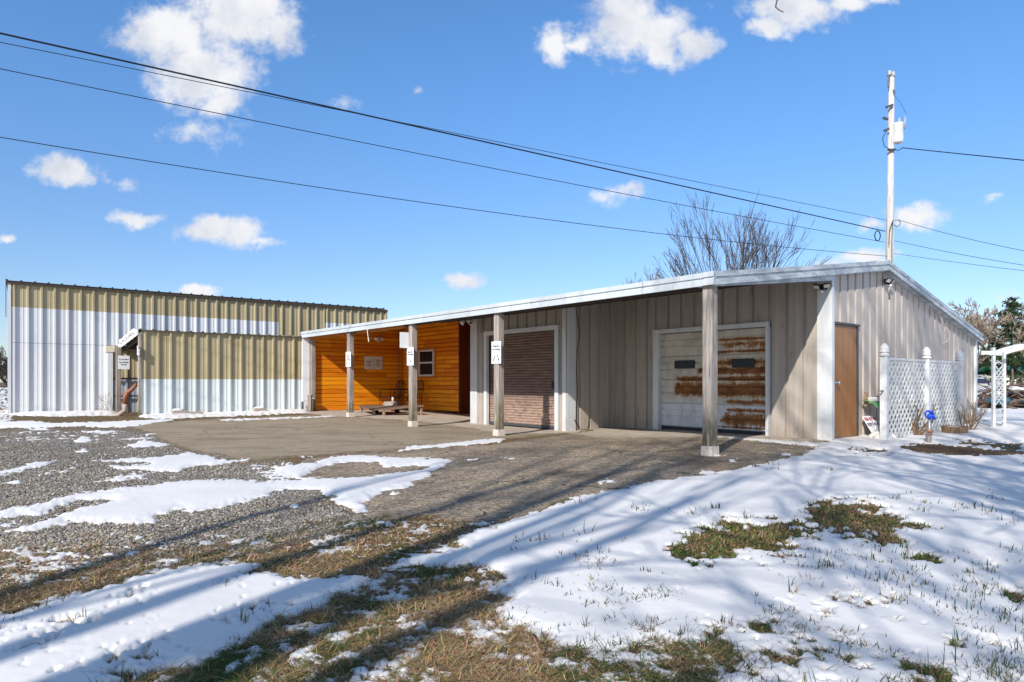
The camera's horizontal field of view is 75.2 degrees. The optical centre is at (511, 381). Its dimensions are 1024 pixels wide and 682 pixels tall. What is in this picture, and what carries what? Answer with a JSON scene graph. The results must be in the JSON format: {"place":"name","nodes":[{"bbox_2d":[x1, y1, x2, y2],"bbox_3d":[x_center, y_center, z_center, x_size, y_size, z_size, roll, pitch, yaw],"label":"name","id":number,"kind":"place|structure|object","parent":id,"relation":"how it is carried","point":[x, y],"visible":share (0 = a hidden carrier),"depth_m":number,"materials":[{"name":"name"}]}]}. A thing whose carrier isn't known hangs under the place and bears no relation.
{"place":"outdoors","nodes":[
{"label":"outdoors","id":0,"kind":"place"},
{"bbox_2d":[0,426,366,569],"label":"gravel lot","id":1,"kind":"structure","parent":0,"point":[52,432],"depth_m":7.11,"materials":[{"name":"grey gravel"}]},
{"bbox_2d":[383,401,396,405],"bbox_3d":[-3.650,0.650,19.918,0.438,0.120,0.389,0,0,-11],"label":"stone block","id":2,"kind":"object","parent":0,"point":[389,403],"depth_m":19.76,"materials":[{"name":"stone"}]},
{"bbox_2d":[0,382,1023,681],"bbox_3d":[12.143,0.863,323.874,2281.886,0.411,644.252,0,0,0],"label":"ground","id":3,"kind":"structure","parent":0,"point":[958,450],"depth_m":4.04,"materials":[{"name":"brown plant"}]},
{"bbox_2d":[0,353,7,379],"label":"bare tree","id":4,"kind":"object","parent":3,"relation":"on","point":[5,366],"visible":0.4,"depth_m":79.64,"materials":[{"name":"brown plant"}]},
{"bbox_2d":[0,350,7,385],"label":"bare tree","id":5,"kind":"object","parent":3,"relation":"on","point":[4,381],"visible":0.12,"depth_m":94.95,"materials":[{"name":"brown plant"}]},
{"bbox_2d":[0,346,7,378],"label":"bare tree","id":6,"kind":"object","parent":3,"relation":"on","point":[2,362],"visible":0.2,"depth_m":84.81,"materials":[{"name":"brown plant"}]},
{"bbox_2d":[98,390,115,410],"bbox_3d":[-11.560,0.571,19.181,0.727,0.729,0.673,0,0,-40],"label":"bare shrub","id":7,"kind":"object","parent":3,"relation":"on","point":[105,401],"visible":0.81,"depth_m":19.03,"materials":[{"name":"grey plant"}]},
{"bbox_2d":[171,408,202,413],"bbox_3d":[-8.712,0.821,17.805,0.760,0.222,0.239,0,0,-37],"label":"concrete block","id":8,"kind":"object","parent":3,"relation":"on","point":[176,411],"depth_m":17.69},
{"bbox_2d":[6,279,387,413],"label":"tall metal shed","id":9,"kind":"structure","parent":3,"relation":"on","point":[61,336],"depth_m":19.08,"materials":[{"name":"white metal"}]},
{"bbox_2d":[105,328,309,416],"bbox_3d":[-8.965,-0.182,19.730,4.940,2.405,2.910,0,0,-40],"label":"lean to","id":10,"kind":"object","parent":3,"relation":"on","point":[169,371],"visible":0.79,"depth_m":18.75,"materials":[{"name":"beige metal"}]},
{"bbox_2d":[109,384,137,415],"bbox_3d":[-10.425,0.509,17.862,0.683,0.938,0.203,0,0,-17],"label":"drain pipe","id":11,"kind":"object","parent":10,"relation":"attached to","point":[125,400],"visible":0.9,"depth_m":17.82,"materials":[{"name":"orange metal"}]},
{"bbox_2d":[118,356,129,368],"bbox_3d":[-11.037,-0.550,18.907,0.290,0.385,0.011,0,0,-40],"label":"shed sign","id":12,"kind":"object","parent":10,"relation":"attached to","point":[123,362],"visible":1,"depth_m":18.91,"materials":[{"name":"white plastic"}]},
{"bbox_2d":[119,329,136,342],"bbox_3d":[-10.585,-1.249,18.366,0.220,0.320,2.122,0,0,-39],"label":"snow drift","id":13,"kind":"object","parent":10,"relation":"on","point":[132,331],"visible":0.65,"depth_m":18.12,"materials":[{"name":"white snow"}]},
{"bbox_2d":[253,406,266,410],"bbox_3d":[-7.221,0.817,19.053,0.411,0.218,0.199,0,0,-43],"label":"concrete block","id":14,"kind":"object","parent":3,"relation":"on","point":[259,408],"depth_m":18.98,"materials":[{"name":"white concrete"}]},
{"bbox_2d":[134,415,547,459],"bbox_3d":[-3.950,0.989,14.010,6.688,0.151,9.096,0,0,-41],"label":"parking pad","id":15,"kind":"object","parent":3,"relation":"on","point":[268,438],"visible":1,"depth_m":12.60,"materials":[{"name":"grey concrete"}]},
{"bbox_2d":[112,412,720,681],"bbox_3d":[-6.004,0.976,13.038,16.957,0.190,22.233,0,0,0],"label":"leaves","id":16,"kind":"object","parent":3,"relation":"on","point":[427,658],"visible":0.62,"depth_m":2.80,"materials":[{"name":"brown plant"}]},
{"bbox_2d":[0,385,1023,681],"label":"snow","id":17,"kind":"structure","parent":3,"relation":"on","point":[190,613],"depth_m":3.45,"materials":[{"name":"white snow"}]},
{"bbox_2d":[977,377,990,385],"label":"parked car","id":18,"kind":"object","parent":17,"relation":"on","point":[981,380],"visible":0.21,"depth_m":107.15,"materials":[{"name":"metal"}]},
{"bbox_2d":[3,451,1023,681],"bbox_3d":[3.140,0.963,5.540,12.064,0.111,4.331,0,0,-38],"label":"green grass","id":19,"kind":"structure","parent":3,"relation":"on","point":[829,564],"depth_m":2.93,"materials":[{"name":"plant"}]},
{"bbox_2d":[304,409,823,442],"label":"porch slab","id":20,"kind":"structure","parent":3,"relation":"on","point":[450,418],"depth_m":14.85,"materials":[{"name":"grey concrete"}]},
{"bbox_2d":[301,395,314,411],"bbox_3d":[-6.146,0.660,19.964,0.442,0.520,0.137,0,0,-4],"label":"garden tap","id":21,"kind":"object","parent":20,"relation":"on","point":[309,398],"visible":0.82,"depth_m":19.90,"materials":[{"name":"metal"}]},
{"bbox_2d":[358,405,423,415],"bbox_3d":[-3.577,0.825,19.557,1.530,0.310,1.662,0,0,-25],"label":"picnic table","id":22,"kind":"object","parent":20,"relation":"on","point":[375,408],"visible":0.81,"depth_m":19.18,"materials":[{"name":"brown wood"}]},
{"bbox_2d":[379,380,405,410],"bbox_3d":[-3.834,0.432,21.293,0.695,0.986,0.702,0,0,-40],"label":"iron chair","id":23,"kind":"object","parent":20,"relation":"on","point":[399,383],"visible":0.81,"depth_m":21.36,"materials":[{"name":"black metal"}]},
{"bbox_2d":[398,380,423,411],"bbox_3d":[-3.151,0.431,20.781,0.694,0.987,0.602,0,0,-40],"label":"iron chair","id":24,"kind":"object","parent":20,"relation":"on","point":[419,389],"visible":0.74,"depth_m":20.83,"materials":[{"name":"black metal"}]},
{"bbox_2d":[300,259,983,455],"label":"metal building","id":25,"kind":"structure","parent":3,"relation":"on","point":[791,352],"depth_m":14.13,"materials":[{"name":"beige metal"}]},
{"bbox_2d":[346,352,350,366],"bbox_3d":[-4.372,-0.600,17.753,0.011,0.400,0.290,0,0,-40],"label":"post sign","id":26,"kind":"object","parent":25,"relation":"attached to","point":[348,359],"visible":1,"depth_m":17.73,"materials":[{"name":"white"}]},
{"bbox_2d":[364,356,373,368],"bbox_3d":[-4.622,-0.610,21.496,0.330,0.420,0.011,0,0,-40],"label":"wall sign","id":27,"kind":"object","parent":25,"relation":"attached to","point":[368,362],"visible":1,"depth_m":21.48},
{"bbox_2d":[374,357,381,369],"bbox_3d":[-4.364,-0.610,21.710,0.290,0.420,0.011,0,0,-40],"label":"wall sign","id":28,"kind":"object","parent":25,"relation":"attached to","point":[378,363],"visible":1,"depth_m":21.71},
{"bbox_2d":[374,337,383,341],"bbox_3d":[-4.319,-1.370,21.615,0.285,0.170,0.258,0,0,0],"label":"floodlight","id":29,"kind":"object","parent":25,"relation":"attached to","point":[377,338],"visible":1,"depth_m":21.62,"materials":[{"name":"grey metal"}]},
{"bbox_2d":[398,330,398,404],"bbox_3d":[-3.786,-0.430,22.164,0.023,2.600,0.026,0,0,0],"label":"conduit","id":30,"kind":"object","parent":25,"relation":"attached to","point":[398,364],"visible":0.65,"depth_m":22.15,"materials":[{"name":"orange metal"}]},
{"bbox_2d":[400,332,408,347],"bbox_3d":[-2.474,-0.960,15.332,0.250,0.360,0.010,0,0,-40],"label":"blank sign","id":31,"kind":"object","parent":25,"relation":"attached to","point":[404,339],"visible":1,"depth_m":15.32,"materials":[{"name":"white plastic"}]},
{"bbox_2d":[407,347,413,365],"bbox_3d":[-2.342,-0.585,15.305,0.011,0.420,0.290,0,0,-40],"label":"post sign","id":32,"kind":"object","parent":25,"relation":"attached to","point":[410,355],"visible":1,"depth_m":15.29,"materials":[{"name":"white plastic"}]},
{"bbox_2d":[418,349,433,375],"bbox_3d":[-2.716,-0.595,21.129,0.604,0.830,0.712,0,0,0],"label":"window frame","id":33,"kind":"structure","parent":25,"relation":"in","point":[425,358],"depth_m":21.13,"materials":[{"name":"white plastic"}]},
{"bbox_2d":[460,320,472,324],"bbox_3d":[-1.146,-1.564,16.928,0.412,0.241,0.186,0,0,34],"label":"floodlight","id":34,"kind":"object","parent":25,"relation":"attached to","point":[470,322],"visible":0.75,"depth_m":16.92,"materials":[{"name":"metal"}]},
{"bbox_2d":[492,341,500,363],"bbox_3d":[-0.305,-0.565,12.851,0.011,0.430,0.290,0,0,-40],"label":"post sign","id":35,"kind":"object","parent":25,"relation":"attached to","point":[496,352],"visible":1,"depth_m":12.84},
{"bbox_2d":[489,330,553,428],"bbox_3d":[0.223,-0.050,15.667,0.090,2.200,2.460,0,0,-40],"label":"roll up door","id":36,"kind":"structure","parent":25,"relation":"in","point":[528,357],"depth_m":15.52,"materials":[{"name":"metal"}]},
{"bbox_2d":[574,308,593,430],"bbox_3d":[1.458,-0.277,14.023,0.206,2.610,0.550,0,0,-38],"label":"cable","id":37,"kind":"object","parent":25,"relation":"hanging from","point":[576,377],"visible":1,"depth_m":14.16,"materials":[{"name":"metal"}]},
{"bbox_2d":[662,327,764,434],"bbox_3d":[4.076,0.000,13.562,0.060,2.080,2.500,0,0,-40],"label":"garage door","id":38,"kind":"structure","parent":25,"relation":"in","point":[741,352],"depth_m":13.36,"materials":[{"name":"white metal"}]},
{"bbox_2d":[813,282,830,292],"bbox_3d":[5.426,-1.633,11.616,0.139,0.172,0.296,0,0,-40],"label":"floodlight","id":39,"kind":"object","parent":25,"relation":"attached to","point":[823,287],"visible":1,"depth_m":11.60,"materials":[{"name":"black plastic"}]},
{"bbox_2d":[835,324,857,437],"bbox_3d":[6.009,-0.010,11.938,0.930,2.000,0.130,0,0,-40],"label":"door","id":40,"kind":"structure","parent":25,"relation":"in","point":[846,340],"depth_m":11.96,"materials":[{"name":"wood"}]},
{"bbox_2d":[864,392,879,407],"bbox_3d":[6.766,0.341,12.380,0.540,0.282,0.283,0,0,-40],"label":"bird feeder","id":41,"kind":"object","parent":25,"relation":"attached to","point":[875,401],"visible":0.89,"depth_m":12.32,"materials":[{"name":"plastic"}]},
{"bbox_2d":[884,278,893,286],"bbox_3d":[7.363,-1.933,12.991,0.296,0.172,0.139,0,0,-40],"label":"floodlight","id":42,"kind":"object","parent":25,"relation":"attached to","point":[888,281],"visible":1,"depth_m":12.96,"materials":[{"name":"white plastic"}]},
{"bbox_2d":[939,312,949,342],"bbox_3d":[9.752,-1.238,15.007,0.666,0.736,0.024,0,0,-38],"label":"cable","id":43,"kind":"object","parent":25,"relation":"hanging from","point":[946,327],"visible":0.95,"depth_m":15.05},
{"bbox_2d":[622,267,661,283],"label":"bare tree","id":44,"kind":"object","parent":3,"relation":"on","point":[640,278],"visible":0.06,"depth_m":43.00,"materials":[{"name":"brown plant"}]},
{"bbox_2d":[649,188,831,279],"bbox_3d":[12.229,-4.663,36.273,9.258,11.826,4.423,0,0,0],"label":"bare tree","id":45,"kind":"object","parent":3,"relation":"on","point":[751,253],"visible":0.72,"depth_m":35.84,"materials":[{"name":"brown plant"}]},
{"bbox_2d":[571,537,1023,681],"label":"thawed grass","id":46,"kind":"structure","parent":3,"relation":"on","point":[827,651],"depth_m":2.66,"materials":[{"name":"plant"}]},
{"bbox_2d":[669,496,942,566],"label":"weeds","id":47,"kind":"object","parent":3,"relation":"on","point":[731,523],"visible":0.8,"depth_m":4.41,"materials":[{"name":"green plant"}]},
{"bbox_2d":[862,416,879,432],"bbox_3d":[6.692,0.824,12.297,0.680,0.368,0.309,0,0,-40],"label":"leaning sign","id":48,"kind":"object","parent":3,"relation":"on","point":[868,422],"visible":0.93,"depth_m":12.32,"materials":[{"name":"white plastic"}]},
{"bbox_2d":[867,431,896,438],"bbox_3d":[6.666,0.994,11.857,0.488,0.223,0.586,0,0,0],"label":"snow heap","id":49,"kind":"object","parent":3,"relation":"on","point":[875,434],"visible":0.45,"depth_m":11.78,"materials":[{"name":"white snow"}]},
{"bbox_2d":[882,70,906,263],"bbox_3d":[13.716,-4.995,23.938,0.892,12.433,0.415,0,0,8],"label":"utility pole","id":50,"kind":"object","parent":3,"relation":"on","point":[895,130],"visible":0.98,"depth_m":23.90,"materials":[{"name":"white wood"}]},
{"bbox_2d":[0,68,881,241],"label":"overhead wire","id":51,"kind":"object","parent":50,"relation":"attached to","point":[394,148],"visible":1,"depth_m":15.68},
{"bbox_2d":[0,137,882,255],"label":"overhead wire","id":52,"kind":"object","parent":50,"relation":"attached to","point":[396,198],"visible":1,"depth_m":15.67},
{"bbox_2d":[0,42,883,219],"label":"overhead wire","id":53,"kind":"object","parent":50,"relation":"attached to","point":[402,122],"visible":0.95,"depth_m":15.18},
{"bbox_2d":[0,32,884,231],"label":"overhead wire","id":54,"kind":"object","parent":50,"relation":"attached to","point":[1,33],"visible":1,"depth_m":14.12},
{"bbox_2d":[897,241,1020,264],"bbox_3d":[15.695,-4.033,21.600,0.014,2.126,6.116,0,0,-38],"label":"overhead wire","id":55,"kind":"object","parent":50,"relation":"attached to","point":[960,254],"visible":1,"depth_m":22.37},
{"bbox_2d":[894,253,1023,270],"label":"overhead wire","id":56,"kind":"object","parent":50,"relation":"attached to","point":[959,262],"visible":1,"depth_m":22.32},
{"bbox_2d":[900,220,1023,250],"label":"overhead wire","id":57,"kind":"object","parent":50,"relation":"attached to","point":[963,237],"visible":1,"depth_m":22.30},
{"bbox_2d":[903,147,1023,160],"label":"overhead wire","id":58,"kind":"object","parent":50,"relation":"attached to","point":[965,154],"visible":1,"depth_m":21.07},
{"bbox_2d":[899,398,941,434],"bbox_3d":[7.683,0.677,12.429,0.683,0.771,0.616,0,0,41],"label":"bare shrub","id":59,"kind":"object","parent":3,"relation":"on","point":[917,431],"visible":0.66,"depth_m":12.40,"materials":[{"name":"brown plant"}]},
{"bbox_2d":[879,343,963,439],"bbox_3d":[7.961,0.198,12.824,4.106,1.745,0.176,0,0,-40],"label":"lattice fence","id":60,"kind":"object","parent":3,"relation":"on","point":[926,381],"visible":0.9,"depth_m":12.63,"materials":[{"name":"white plastic"}]},
{"bbox_2d":[924,410,935,442],"bbox_3d":[6.928,0.769,11.021,0.186,0.601,0.106,0,0,0],"label":"yard hydrant","id":61,"kind":"object","parent":3,"relation":"on","point":[929,417],"visible":1,"depth_m":11.00,"materials":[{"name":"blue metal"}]},
{"bbox_2d":[953,396,987,429],"bbox_3d":[9.440,0.656,13.698,0.616,0.805,0.745,0,0,34],"label":"bare shrub","id":62,"kind":"object","parent":3,"relation":"on","point":[973,421],"visible":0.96,"depth_m":13.76,"materials":[{"name":"brown plant"}]},
{"bbox_2d":[946,297,1023,367],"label":"bare tree","id":63,"kind":"object","parent":3,"relation":"on","point":[978,323],"visible":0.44,"depth_m":56.13,"materials":[{"name":"brown plant"}]},
{"bbox_2d":[977,350,997,378],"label":"pine tree","id":64,"kind":"object","parent":3,"relation":"on","point":[984,361],"visible":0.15,"depth_m":117.41,"materials":[{"name":"green plant"}]},
{"bbox_2d":[977,369,1023,408],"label":"brush pile","id":65,"kind":"object","parent":3,"relation":"on","point":[1014,396],"visible":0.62,"depth_m":25.19,"materials":[{"name":"brown plant"}]},
{"bbox_2d":[977,296,1023,384],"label":"pine tree","id":66,"kind":"object","parent":3,"relation":"on","point":[1013,305],"visible":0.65,"depth_m":54.66,"materials":[{"name":"green plant"}]},
{"bbox_2d":[981,344,1023,426],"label":"garden arbor","id":67,"kind":"object","parent":3,"relation":"on","point":[993,353],"visible":0.98,"depth_m":14.82,"materials":[{"name":"white plastic"}]},
{"bbox_2d":[0,0,1023,381],"label":"sky","id":68,"kind":"structure","parent":0,"point":[751,96],"materials":[{"name":"blue"}]},
{"bbox_2d":[280,433,851,524],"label":"driveway","id":69,"kind":"structure","parent":0,"point":[493,483],"depth_m":7.73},
{"bbox_3d":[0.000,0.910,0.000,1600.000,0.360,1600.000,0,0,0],"label":"terrain","id":70,"kind":"structure","parent":0,"visible":0},
{"bbox_2d":[941,425,967,433],"bbox_3d":[8.597,0.965,12.920,0.450,0.210,0.445,0,0,0],"label":"planter","id":71,"kind":"object","parent":70,"relation":"on","point":[956,429],"visible":0.79,"depth_m":12.77,"materials":[{"name":"brown wood"}]},
{"bbox_2d":[977,360,1023,385],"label":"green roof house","id":72,"kind":"structure","parent":70,"relation":"on","point":[984,369],"depth_m":115.33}
]}

